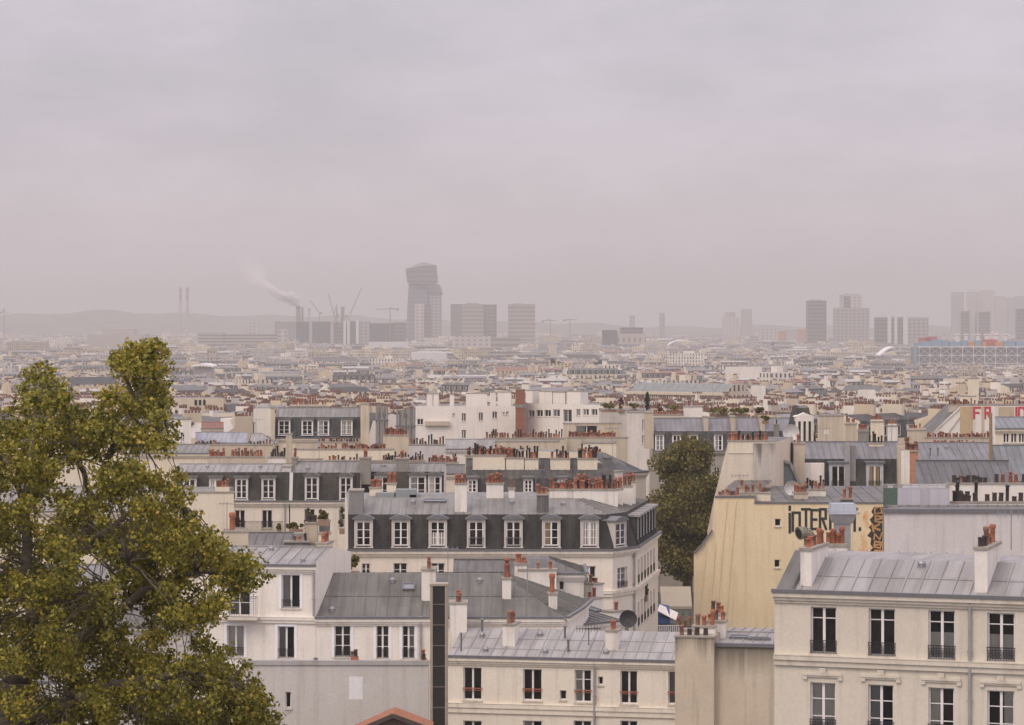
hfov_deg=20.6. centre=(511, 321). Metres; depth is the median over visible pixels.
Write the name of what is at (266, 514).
window
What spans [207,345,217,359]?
city house
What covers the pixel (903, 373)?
city house
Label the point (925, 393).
city house
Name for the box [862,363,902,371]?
city house
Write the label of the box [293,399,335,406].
city house
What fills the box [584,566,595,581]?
window
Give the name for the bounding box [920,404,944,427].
city house
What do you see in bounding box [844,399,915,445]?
city house
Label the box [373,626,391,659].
window
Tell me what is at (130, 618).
zinc roofed house
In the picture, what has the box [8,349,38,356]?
city house
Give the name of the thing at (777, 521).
small window
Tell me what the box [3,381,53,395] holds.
city house
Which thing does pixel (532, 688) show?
window
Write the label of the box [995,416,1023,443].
zinc roofed house
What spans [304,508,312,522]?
shrub
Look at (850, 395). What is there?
city house
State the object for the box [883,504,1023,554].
blank wall house
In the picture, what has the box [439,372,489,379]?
city house
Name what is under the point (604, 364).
city house
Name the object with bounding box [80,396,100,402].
city house
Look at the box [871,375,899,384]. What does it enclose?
city house
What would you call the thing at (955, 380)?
plain house
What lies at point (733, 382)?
city house
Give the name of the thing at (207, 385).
city house
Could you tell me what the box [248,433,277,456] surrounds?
zinc roofed house
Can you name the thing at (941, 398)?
city house
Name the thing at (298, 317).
smokestack
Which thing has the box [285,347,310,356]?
city house
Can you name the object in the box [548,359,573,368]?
city house
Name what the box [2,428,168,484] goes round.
building
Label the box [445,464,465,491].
zinc roofed house
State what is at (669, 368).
city house
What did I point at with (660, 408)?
shrub
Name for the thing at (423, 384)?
city house
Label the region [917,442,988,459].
zinc roofed house
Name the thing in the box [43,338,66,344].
city house
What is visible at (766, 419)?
shrub
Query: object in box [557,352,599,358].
city house
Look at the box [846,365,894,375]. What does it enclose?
city house
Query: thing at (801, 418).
pavilion
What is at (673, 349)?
city house
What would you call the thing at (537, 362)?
city house
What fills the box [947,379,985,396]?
city house
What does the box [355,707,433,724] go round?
shed
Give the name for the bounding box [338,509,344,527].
window
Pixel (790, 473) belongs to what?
zinc sided house
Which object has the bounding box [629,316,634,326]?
tower block
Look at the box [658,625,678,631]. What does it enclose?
terrace railing
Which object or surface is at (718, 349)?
city house
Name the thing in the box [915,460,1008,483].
zinc roofed house
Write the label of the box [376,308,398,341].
tower crane
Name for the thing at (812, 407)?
city house
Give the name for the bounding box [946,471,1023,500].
chimney stack
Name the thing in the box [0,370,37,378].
city house
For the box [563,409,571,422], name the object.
window
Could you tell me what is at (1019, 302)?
tower block
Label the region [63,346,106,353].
city house
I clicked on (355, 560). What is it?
shrub
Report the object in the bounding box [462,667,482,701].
window
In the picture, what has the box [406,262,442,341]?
twin tower
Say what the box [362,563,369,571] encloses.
window
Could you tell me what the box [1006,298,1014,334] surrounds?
tower block
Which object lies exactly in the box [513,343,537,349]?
city house
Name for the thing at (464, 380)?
city house
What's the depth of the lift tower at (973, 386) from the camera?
440.00 m
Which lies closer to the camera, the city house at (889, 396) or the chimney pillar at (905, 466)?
the chimney pillar at (905, 466)
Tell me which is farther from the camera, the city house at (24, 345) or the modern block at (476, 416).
the city house at (24, 345)
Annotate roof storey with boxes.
[883,483,896,550]
[898,483,949,504]
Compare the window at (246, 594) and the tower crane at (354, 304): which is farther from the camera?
the tower crane at (354, 304)
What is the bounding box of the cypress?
[644,392,649,409]
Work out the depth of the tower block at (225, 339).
4402.00 m
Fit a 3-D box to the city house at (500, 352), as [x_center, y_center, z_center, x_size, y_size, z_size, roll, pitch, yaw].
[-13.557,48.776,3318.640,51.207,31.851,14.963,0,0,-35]
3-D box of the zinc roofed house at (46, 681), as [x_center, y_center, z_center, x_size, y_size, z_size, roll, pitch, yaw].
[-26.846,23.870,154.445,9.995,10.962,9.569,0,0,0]
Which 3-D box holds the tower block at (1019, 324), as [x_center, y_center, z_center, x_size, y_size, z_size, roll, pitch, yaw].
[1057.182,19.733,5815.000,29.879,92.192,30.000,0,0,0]
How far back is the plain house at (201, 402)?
560.00 m
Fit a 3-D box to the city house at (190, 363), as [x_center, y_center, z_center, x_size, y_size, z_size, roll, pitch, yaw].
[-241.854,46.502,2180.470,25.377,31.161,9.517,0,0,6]
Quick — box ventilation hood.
[827,503,856,550]
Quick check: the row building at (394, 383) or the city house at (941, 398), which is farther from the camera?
the row building at (394, 383)
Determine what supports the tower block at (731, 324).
on the ground
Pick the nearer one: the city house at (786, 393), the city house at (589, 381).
the city house at (786, 393)
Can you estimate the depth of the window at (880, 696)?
116.86 m
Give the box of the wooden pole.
[989,413,992,459]
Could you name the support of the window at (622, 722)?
in the apartment building at (510, 672)
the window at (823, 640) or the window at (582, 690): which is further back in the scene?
the window at (582, 690)
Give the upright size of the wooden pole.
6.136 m
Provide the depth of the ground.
293.26 m
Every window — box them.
[224,622,246,658]
[226,588,252,615]
[235,510,245,528]
[261,510,272,528]
[275,623,296,659]
[279,573,302,609]
[284,692,291,709]
[304,509,314,527]
[332,626,353,658]
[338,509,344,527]
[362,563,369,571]
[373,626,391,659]
[393,563,406,571]
[400,626,417,659]
[417,419,422,424]
[431,563,444,571]
[461,413,465,421]
[461,430,465,438]
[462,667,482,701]
[464,721,481,724]
[478,412,482,421]
[492,412,496,418]
[522,669,542,702]
[524,721,541,724]
[528,410,533,417]
[538,410,542,416]
[545,410,550,416]
[554,409,559,416]
[559,581,564,591]
[559,690,566,701]
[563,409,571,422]
[573,670,591,703]
[574,721,590,724]
[576,426,596,436]
[582,409,588,415]
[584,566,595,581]
[591,409,597,415]
[597,677,603,686]
[617,567,627,589]
[619,671,637,705]
[621,721,636,724]
[667,671,674,705]
[774,519,781,527]
[774,560,780,568]
[803,668,842,724]
[809,607,837,655]
[861,670,900,724]
[867,608,896,658]
[921,673,960,724]
[927,610,955,660]
[980,675,1021,724]
[986,613,1015,662]
[1003,434,1009,443]
[1011,434,1016,443]
[1018,434,1023,443]
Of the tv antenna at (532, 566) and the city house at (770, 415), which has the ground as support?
the city house at (770, 415)
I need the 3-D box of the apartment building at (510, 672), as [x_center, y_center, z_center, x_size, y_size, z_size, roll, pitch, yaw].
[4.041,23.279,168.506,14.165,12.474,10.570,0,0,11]
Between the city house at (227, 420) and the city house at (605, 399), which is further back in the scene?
the city house at (605, 399)
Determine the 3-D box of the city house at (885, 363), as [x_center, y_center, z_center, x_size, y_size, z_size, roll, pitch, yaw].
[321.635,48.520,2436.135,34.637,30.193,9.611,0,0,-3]
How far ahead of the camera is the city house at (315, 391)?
1192.68 m
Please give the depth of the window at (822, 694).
117.49 m
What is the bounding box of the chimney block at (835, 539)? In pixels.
[826,526,848,550]
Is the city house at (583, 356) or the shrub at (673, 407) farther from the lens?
the city house at (583, 356)
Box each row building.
[310,357,357,363]
[313,380,407,386]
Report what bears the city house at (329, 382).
on the ground
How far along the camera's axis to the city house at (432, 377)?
1758.16 m
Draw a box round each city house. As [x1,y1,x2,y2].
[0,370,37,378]
[0,397,31,409]
[1,377,72,394]
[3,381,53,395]
[3,396,14,404]
[6,339,48,351]
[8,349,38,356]
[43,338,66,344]
[55,374,118,388]
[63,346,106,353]
[73,363,112,372]
[73,383,107,394]
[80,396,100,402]
[96,350,120,358]
[117,414,193,427]
[137,402,182,415]
[166,341,192,349]
[167,380,200,387]
[167,382,207,394]
[170,368,193,374]
[182,361,216,368]
[183,408,252,443]
[184,344,218,352]
[185,375,238,383]
[189,377,237,388]
[190,406,254,432]
[201,384,250,395]
[206,383,253,389]
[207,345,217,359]
[218,353,241,359]
[221,418,270,437]
[223,389,287,394]
[231,369,270,377]
[235,374,272,386]
[236,398,276,411]
[237,358,259,367]
[242,368,272,371]
[249,381,299,390]
[254,343,284,358]
[254,389,293,399]
[255,398,303,408]
[257,341,293,349]
[259,368,303,379]
[264,360,308,366]
[265,372,301,380]
[269,353,294,358]
[274,385,322,393]
[278,378,342,384]
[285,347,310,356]
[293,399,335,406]
[295,390,350,396]
[306,365,345,371]
[308,349,339,358]
[308,390,345,402]
[313,366,330,377]
[316,395,336,405]
[319,360,359,368]
[324,381,371,395]
[328,367,356,373]
[329,396,353,405]
[331,370,374,382]
[335,391,375,400]
[341,398,373,406]
[344,381,373,387]
[348,366,391,373]
[349,399,404,446]
[352,345,373,356]
[353,396,390,403]
[365,345,411,358]
[366,399,392,403]
[368,356,404,364]
[369,386,426,397]
[379,362,404,369]
[380,382,428,392]
[381,367,402,373]
[391,410,415,442]
[405,367,424,378]
[406,395,425,402]
[409,340,428,345]
[424,336,445,343]
[425,371,454,380]
[430,366,456,374]
[438,339,451,346]
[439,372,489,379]
[440,378,479,395]
[447,360,479,368]
[448,368,489,374]
[453,347,488,359]
[453,371,497,377]
[454,389,507,396]
[461,376,516,382]
[479,385,512,393]
[486,377,534,383]
[489,350,521,354]
[493,364,543,374]
[510,373,547,376]
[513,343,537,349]
[513,359,548,364]
[513,382,568,392]
[517,364,540,372]
[528,374,567,382]
[542,333,557,341]
[544,382,586,390]
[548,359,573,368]
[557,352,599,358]
[563,365,618,381]
[563,377,613,389]
[571,341,596,352]
[573,386,612,394]
[585,335,601,343]
[591,386,624,396]
[593,377,633,384]
[596,395,627,402]
[597,349,624,353]
[597,361,620,367]
[630,394,665,403]
[632,345,665,351]
[636,367,684,379]
[641,397,675,404]
[644,403,671,413]
[645,354,664,362]
[656,365,702,369]
[656,373,699,382]
[658,344,691,352]
[667,349,703,365]
[671,370,701,381]
[684,366,713,373]
[692,391,728,401]
[695,350,714,358]
[701,347,727,351]
[702,363,736,369]
[702,403,740,416]
[714,396,746,406]
[717,359,747,364]
[722,355,753,360]
[724,378,759,384]
[729,374,756,380]
[750,381,801,392]
[754,396,798,413]
[760,366,793,384]
[761,379,797,385]
[761,411,816,437]
[765,392,789,397]
[767,400,816,433]
[769,383,805,397]
[775,380,824,391]
[779,348,810,352]
[785,374,810,384]
[796,366,843,372]
[805,386,842,396]
[808,354,836,360]
[816,347,859,357]
[817,393,853,405]
[834,374,862,387]
[841,382,885,395]
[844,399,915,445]
[845,339,874,346]
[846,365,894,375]
[846,371,870,379]
[851,344,884,351]
[854,392,896,403]
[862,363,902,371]
[866,360,904,369]
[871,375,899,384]
[879,370,905,375]
[884,386,908,394]
[896,378,933,388]
[898,383,950,392]
[903,372,952,381]
[905,404,917,412]
[907,400,932,410]
[910,344,937,346]
[911,397,950,406]
[919,383,941,395]
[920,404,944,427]
[923,389,945,397]
[923,396,948,403]
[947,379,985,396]
[950,391,967,399]
[958,363,985,377]
[977,374,1021,380]
[979,393,1006,403]
[986,386,1019,396]
[987,372,1023,377]
[988,381,1022,394]
[988,397,1015,403]
[997,374,1023,383]
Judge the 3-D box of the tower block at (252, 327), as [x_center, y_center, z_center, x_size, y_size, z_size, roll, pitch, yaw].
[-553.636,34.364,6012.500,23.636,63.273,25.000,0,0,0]
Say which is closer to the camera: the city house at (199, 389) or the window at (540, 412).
the window at (540, 412)
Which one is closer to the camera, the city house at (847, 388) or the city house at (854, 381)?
the city house at (847, 388)
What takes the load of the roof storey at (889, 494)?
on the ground
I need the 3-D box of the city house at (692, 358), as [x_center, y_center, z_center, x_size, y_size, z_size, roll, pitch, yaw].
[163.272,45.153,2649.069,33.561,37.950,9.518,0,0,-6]
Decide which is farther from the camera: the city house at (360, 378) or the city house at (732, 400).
the city house at (360, 378)
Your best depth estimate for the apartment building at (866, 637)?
116.75 m
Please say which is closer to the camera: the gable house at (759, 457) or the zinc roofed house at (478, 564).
the zinc roofed house at (478, 564)
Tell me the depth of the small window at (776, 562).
220.51 m
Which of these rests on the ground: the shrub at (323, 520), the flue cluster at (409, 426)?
the flue cluster at (409, 426)
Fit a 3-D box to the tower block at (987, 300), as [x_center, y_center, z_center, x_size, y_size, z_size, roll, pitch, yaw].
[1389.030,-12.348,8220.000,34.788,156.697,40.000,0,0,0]
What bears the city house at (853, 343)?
on the ground
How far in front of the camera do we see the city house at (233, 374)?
1946.86 m
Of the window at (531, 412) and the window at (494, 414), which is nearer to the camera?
the window at (531, 412)
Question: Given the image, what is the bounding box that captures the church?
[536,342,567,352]
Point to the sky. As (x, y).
(692, 162)
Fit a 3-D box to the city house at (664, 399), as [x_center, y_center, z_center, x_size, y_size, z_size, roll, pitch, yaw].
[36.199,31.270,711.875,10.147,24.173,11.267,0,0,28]
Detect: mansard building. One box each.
[175,433,292,531]
[275,407,360,456]
[289,448,371,549]
[344,471,661,631]
[362,450,445,492]
[466,442,613,491]
[644,401,789,591]
[792,431,904,504]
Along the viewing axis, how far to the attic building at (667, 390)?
889.16 m
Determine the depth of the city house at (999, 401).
653.00 m
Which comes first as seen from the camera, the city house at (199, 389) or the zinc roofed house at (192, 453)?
the zinc roofed house at (192, 453)
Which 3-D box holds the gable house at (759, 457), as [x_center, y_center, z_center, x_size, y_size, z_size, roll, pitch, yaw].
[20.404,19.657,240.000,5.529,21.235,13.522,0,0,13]
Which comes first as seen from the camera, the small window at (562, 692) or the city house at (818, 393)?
the small window at (562, 692)
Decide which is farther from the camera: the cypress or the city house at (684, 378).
the city house at (684, 378)
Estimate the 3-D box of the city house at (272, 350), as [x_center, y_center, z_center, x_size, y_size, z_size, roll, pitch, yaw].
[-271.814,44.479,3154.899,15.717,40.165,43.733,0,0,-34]
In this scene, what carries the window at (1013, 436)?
in the zinc roofed house at (1009, 429)
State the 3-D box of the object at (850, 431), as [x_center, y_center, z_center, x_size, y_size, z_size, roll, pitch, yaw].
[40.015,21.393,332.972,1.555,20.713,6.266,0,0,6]
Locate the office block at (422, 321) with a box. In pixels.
[415,304,430,341]
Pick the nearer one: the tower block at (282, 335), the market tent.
the market tent
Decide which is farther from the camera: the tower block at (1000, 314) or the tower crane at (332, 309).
the tower block at (1000, 314)
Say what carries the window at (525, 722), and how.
in the apartment building at (510, 672)
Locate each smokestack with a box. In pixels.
[179,287,181,334]
[186,287,188,336]
[296,306,300,321]
[341,307,344,321]
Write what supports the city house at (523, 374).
on the ground
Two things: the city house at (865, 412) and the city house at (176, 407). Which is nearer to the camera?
the city house at (865, 412)
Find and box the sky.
[0,0,1023,327]
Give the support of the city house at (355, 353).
on the ground
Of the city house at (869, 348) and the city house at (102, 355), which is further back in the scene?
the city house at (869, 348)
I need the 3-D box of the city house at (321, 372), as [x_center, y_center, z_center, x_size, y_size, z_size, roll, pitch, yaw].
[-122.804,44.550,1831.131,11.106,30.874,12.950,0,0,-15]
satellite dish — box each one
[619,610,636,630]
[783,424,798,439]
[784,481,797,495]
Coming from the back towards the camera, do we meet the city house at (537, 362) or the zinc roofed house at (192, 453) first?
the city house at (537, 362)
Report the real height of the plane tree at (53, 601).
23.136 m
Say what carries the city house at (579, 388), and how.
on the ground
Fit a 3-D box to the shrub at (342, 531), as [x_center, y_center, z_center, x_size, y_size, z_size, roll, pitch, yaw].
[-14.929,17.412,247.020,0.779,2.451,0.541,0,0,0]
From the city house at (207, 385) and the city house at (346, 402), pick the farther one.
the city house at (207, 385)
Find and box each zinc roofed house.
[0,485,161,605]
[0,564,127,655]
[0,657,99,724]
[102,606,197,724]
[127,444,208,576]
[195,432,247,443]
[201,422,223,431]
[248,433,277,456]
[248,513,331,545]
[445,439,494,463]
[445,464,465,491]
[453,558,514,575]
[583,574,624,630]
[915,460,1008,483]
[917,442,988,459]
[992,444,1023,481]
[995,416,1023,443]
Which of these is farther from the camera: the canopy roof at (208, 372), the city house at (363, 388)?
the canopy roof at (208, 372)
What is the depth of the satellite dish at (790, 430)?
300.16 m
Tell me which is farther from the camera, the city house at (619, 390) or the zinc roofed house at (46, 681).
the city house at (619, 390)
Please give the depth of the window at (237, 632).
170.86 m
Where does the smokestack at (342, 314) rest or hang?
on the ground
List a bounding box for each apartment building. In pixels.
[198,531,350,719]
[315,557,593,659]
[448,610,679,724]
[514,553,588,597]
[771,524,1023,724]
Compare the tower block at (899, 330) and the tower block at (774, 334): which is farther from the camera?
the tower block at (774, 334)
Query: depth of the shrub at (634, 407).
417.75 m
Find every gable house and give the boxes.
[693,477,882,629]
[707,430,792,534]
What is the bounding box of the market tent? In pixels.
[658,603,677,623]
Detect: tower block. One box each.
[88,329,149,348]
[198,333,276,347]
[247,323,258,332]
[278,329,298,347]
[369,342,408,347]
[411,352,446,361]
[452,336,520,348]
[602,327,645,345]
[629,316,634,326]
[660,313,664,337]
[723,312,739,336]
[741,309,751,335]
[758,328,805,341]
[806,300,825,342]
[833,294,869,341]
[874,316,927,343]
[951,292,963,334]
[957,310,970,340]
[966,292,979,333]
[975,311,991,339]
[981,290,994,331]
[995,296,1005,333]
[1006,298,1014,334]
[1015,296,1023,308]
[1015,309,1023,340]
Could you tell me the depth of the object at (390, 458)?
276.14 m
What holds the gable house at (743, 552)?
on the ground
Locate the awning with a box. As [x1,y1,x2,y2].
[660,586,691,615]
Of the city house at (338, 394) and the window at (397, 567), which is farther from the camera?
the city house at (338, 394)
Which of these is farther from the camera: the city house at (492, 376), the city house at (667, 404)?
the city house at (492, 376)
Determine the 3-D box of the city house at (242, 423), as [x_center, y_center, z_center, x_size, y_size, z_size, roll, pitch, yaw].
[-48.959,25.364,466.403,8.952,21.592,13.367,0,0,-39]
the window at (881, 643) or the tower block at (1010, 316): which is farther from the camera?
the tower block at (1010, 316)
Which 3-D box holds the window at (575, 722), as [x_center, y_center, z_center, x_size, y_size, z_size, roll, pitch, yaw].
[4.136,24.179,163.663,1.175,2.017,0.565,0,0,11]
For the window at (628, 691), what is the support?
in the apartment building at (510, 672)
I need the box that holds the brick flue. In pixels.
[515,389,525,437]
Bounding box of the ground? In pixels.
[658,592,693,631]
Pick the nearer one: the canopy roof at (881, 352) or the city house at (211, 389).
the city house at (211, 389)
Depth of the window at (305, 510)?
250.24 m
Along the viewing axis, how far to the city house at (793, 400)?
645.41 m
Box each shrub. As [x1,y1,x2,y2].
[235,516,240,526]
[276,523,281,531]
[286,522,303,531]
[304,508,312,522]
[317,509,328,525]
[338,506,344,533]
[351,554,359,572]
[600,401,616,411]
[618,397,623,411]
[628,403,639,410]
[644,584,648,601]
[657,403,662,413]
[664,404,681,412]
[706,406,729,416]
[730,407,749,416]
[755,407,763,416]
[760,415,769,423]
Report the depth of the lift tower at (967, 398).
420.00 m
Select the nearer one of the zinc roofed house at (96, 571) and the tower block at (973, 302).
the zinc roofed house at (96, 571)
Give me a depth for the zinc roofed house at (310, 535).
193.21 m
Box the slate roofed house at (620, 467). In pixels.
[518,449,649,498]
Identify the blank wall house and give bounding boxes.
[243,649,429,724]
[674,601,773,724]
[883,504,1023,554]
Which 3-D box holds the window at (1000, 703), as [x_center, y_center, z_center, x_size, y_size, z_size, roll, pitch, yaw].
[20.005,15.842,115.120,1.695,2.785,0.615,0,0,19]
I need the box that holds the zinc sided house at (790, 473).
[783,460,801,485]
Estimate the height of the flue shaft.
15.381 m
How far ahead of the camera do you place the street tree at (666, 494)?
316.44 m
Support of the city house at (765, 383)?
on the ground
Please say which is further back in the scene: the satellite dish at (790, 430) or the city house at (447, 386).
the city house at (447, 386)
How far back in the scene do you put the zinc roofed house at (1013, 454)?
266.30 m
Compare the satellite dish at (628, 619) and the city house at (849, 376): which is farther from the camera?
the city house at (849, 376)
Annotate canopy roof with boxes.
[191,363,216,377]
[667,339,697,349]
[876,346,893,360]
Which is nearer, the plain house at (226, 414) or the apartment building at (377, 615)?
the apartment building at (377, 615)
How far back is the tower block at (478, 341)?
4300.00 m
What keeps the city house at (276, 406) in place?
on the ground
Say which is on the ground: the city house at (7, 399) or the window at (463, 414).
the city house at (7, 399)
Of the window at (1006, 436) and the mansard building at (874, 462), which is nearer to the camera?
the mansard building at (874, 462)
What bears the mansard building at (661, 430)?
on the ground
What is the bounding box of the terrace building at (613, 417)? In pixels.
[599,408,650,436]
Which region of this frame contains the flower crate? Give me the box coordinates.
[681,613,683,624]
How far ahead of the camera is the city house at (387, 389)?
1130.68 m
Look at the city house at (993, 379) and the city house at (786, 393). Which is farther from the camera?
the city house at (993, 379)
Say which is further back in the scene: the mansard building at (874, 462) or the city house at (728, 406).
the city house at (728, 406)
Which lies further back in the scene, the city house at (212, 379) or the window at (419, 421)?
the city house at (212, 379)
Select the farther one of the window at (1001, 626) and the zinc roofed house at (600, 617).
the zinc roofed house at (600, 617)
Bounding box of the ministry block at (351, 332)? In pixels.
[275,321,405,344]
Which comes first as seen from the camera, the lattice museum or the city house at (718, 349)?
the lattice museum
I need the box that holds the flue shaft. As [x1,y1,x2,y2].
[429,582,448,724]
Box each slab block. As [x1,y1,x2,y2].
[451,303,496,337]
[508,303,534,341]
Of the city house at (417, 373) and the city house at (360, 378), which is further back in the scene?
the city house at (417, 373)
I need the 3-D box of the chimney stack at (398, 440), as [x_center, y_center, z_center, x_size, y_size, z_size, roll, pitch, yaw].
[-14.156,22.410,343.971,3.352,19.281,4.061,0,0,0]
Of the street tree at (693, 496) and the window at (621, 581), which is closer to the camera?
the window at (621, 581)
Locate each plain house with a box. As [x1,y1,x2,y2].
[172,397,223,412]
[202,411,244,416]
[253,407,270,435]
[725,366,761,379]
[751,385,764,401]
[858,389,875,400]
[943,378,980,386]
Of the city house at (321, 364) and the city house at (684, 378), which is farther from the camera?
the city house at (321, 364)
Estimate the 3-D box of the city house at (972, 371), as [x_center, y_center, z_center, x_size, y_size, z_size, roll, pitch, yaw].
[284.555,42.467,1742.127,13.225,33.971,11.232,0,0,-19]
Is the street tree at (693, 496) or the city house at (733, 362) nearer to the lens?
the street tree at (693, 496)
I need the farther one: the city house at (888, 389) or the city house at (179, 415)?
the city house at (888, 389)
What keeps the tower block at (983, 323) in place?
on the ground
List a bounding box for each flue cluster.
[375,404,388,445]
[395,407,415,443]
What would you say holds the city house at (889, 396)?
on the ground
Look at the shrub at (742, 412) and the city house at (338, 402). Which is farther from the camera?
the city house at (338, 402)
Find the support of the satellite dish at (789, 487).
on the gable house at (743, 552)
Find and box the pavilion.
[788,405,815,441]
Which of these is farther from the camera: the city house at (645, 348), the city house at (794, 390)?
the city house at (645, 348)
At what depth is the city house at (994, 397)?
837.91 m
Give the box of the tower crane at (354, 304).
[345,287,361,316]
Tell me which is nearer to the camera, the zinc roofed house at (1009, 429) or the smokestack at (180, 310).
the zinc roofed house at (1009, 429)
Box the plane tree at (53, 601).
[0,335,287,724]
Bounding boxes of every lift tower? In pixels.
[959,396,976,403]
[967,378,978,403]
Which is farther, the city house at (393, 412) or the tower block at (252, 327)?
the tower block at (252, 327)
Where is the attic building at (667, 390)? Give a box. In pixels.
[625,383,751,400]
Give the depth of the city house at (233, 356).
2898.15 m
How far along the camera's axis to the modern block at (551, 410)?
443.48 m
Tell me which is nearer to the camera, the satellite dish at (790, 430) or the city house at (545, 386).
the satellite dish at (790, 430)
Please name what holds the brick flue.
on the ground
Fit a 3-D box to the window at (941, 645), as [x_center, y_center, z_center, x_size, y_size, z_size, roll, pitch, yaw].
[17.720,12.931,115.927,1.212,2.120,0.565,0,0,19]
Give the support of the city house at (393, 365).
on the ground
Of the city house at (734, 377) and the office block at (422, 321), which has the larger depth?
the office block at (422, 321)
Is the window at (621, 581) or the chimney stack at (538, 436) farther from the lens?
the chimney stack at (538, 436)
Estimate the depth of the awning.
292.18 m
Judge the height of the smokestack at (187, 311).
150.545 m
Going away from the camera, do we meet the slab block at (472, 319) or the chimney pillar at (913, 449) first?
the chimney pillar at (913, 449)
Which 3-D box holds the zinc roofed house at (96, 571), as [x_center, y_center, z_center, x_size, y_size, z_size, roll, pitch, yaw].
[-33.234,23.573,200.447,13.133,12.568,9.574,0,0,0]
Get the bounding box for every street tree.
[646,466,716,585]
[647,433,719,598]
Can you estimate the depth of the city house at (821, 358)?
2758.91 m
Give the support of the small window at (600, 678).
in the apartment building at (510, 672)
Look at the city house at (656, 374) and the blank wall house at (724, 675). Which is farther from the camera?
the city house at (656, 374)
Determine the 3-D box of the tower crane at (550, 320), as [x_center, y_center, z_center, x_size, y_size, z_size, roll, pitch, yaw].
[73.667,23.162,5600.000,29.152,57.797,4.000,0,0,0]
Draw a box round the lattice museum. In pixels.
[911,334,1023,365]
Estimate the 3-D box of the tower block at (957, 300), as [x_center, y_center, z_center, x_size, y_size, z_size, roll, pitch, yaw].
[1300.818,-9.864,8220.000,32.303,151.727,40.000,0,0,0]
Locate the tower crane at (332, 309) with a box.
[328,294,338,321]
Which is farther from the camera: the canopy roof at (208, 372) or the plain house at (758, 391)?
the canopy roof at (208, 372)
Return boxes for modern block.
[416,391,514,443]
[525,390,602,437]
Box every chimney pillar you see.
[901,449,909,483]
[904,437,918,483]
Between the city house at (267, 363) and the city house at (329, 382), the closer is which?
the city house at (329, 382)
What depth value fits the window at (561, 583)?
183.17 m
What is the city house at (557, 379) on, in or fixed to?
on the ground
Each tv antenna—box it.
[516,563,538,600]
[576,625,600,644]
[606,426,618,455]
[708,375,714,406]
[884,416,898,440]
[995,510,1023,549]
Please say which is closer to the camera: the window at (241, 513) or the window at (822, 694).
the window at (822, 694)
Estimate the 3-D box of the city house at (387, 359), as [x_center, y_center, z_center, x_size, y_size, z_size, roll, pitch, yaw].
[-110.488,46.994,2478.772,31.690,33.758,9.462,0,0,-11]
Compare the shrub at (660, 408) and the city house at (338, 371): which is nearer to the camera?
the shrub at (660, 408)
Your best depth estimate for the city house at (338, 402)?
738.63 m
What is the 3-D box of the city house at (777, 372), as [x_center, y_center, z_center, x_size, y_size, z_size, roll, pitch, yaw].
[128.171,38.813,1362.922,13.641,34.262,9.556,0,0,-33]
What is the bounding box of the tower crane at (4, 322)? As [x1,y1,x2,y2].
[0,309,4,339]
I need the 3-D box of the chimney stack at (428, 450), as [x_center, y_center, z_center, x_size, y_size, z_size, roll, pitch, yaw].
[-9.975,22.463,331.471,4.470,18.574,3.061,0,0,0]
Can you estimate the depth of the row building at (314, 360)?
2508.44 m
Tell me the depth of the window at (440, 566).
200.34 m
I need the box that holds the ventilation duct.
[795,526,814,545]
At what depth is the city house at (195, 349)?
3679.57 m
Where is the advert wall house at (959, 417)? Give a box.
[922,397,1023,443]
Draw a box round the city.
[0,331,1023,427]
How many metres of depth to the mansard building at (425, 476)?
252.61 m
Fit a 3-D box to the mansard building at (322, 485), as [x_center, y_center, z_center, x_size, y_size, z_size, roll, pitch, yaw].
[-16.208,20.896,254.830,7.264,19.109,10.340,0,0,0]
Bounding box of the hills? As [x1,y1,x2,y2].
[0,310,950,336]
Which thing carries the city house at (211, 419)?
on the ground
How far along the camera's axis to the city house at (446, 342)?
4316.02 m
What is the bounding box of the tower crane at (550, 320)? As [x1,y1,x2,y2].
[542,319,555,335]

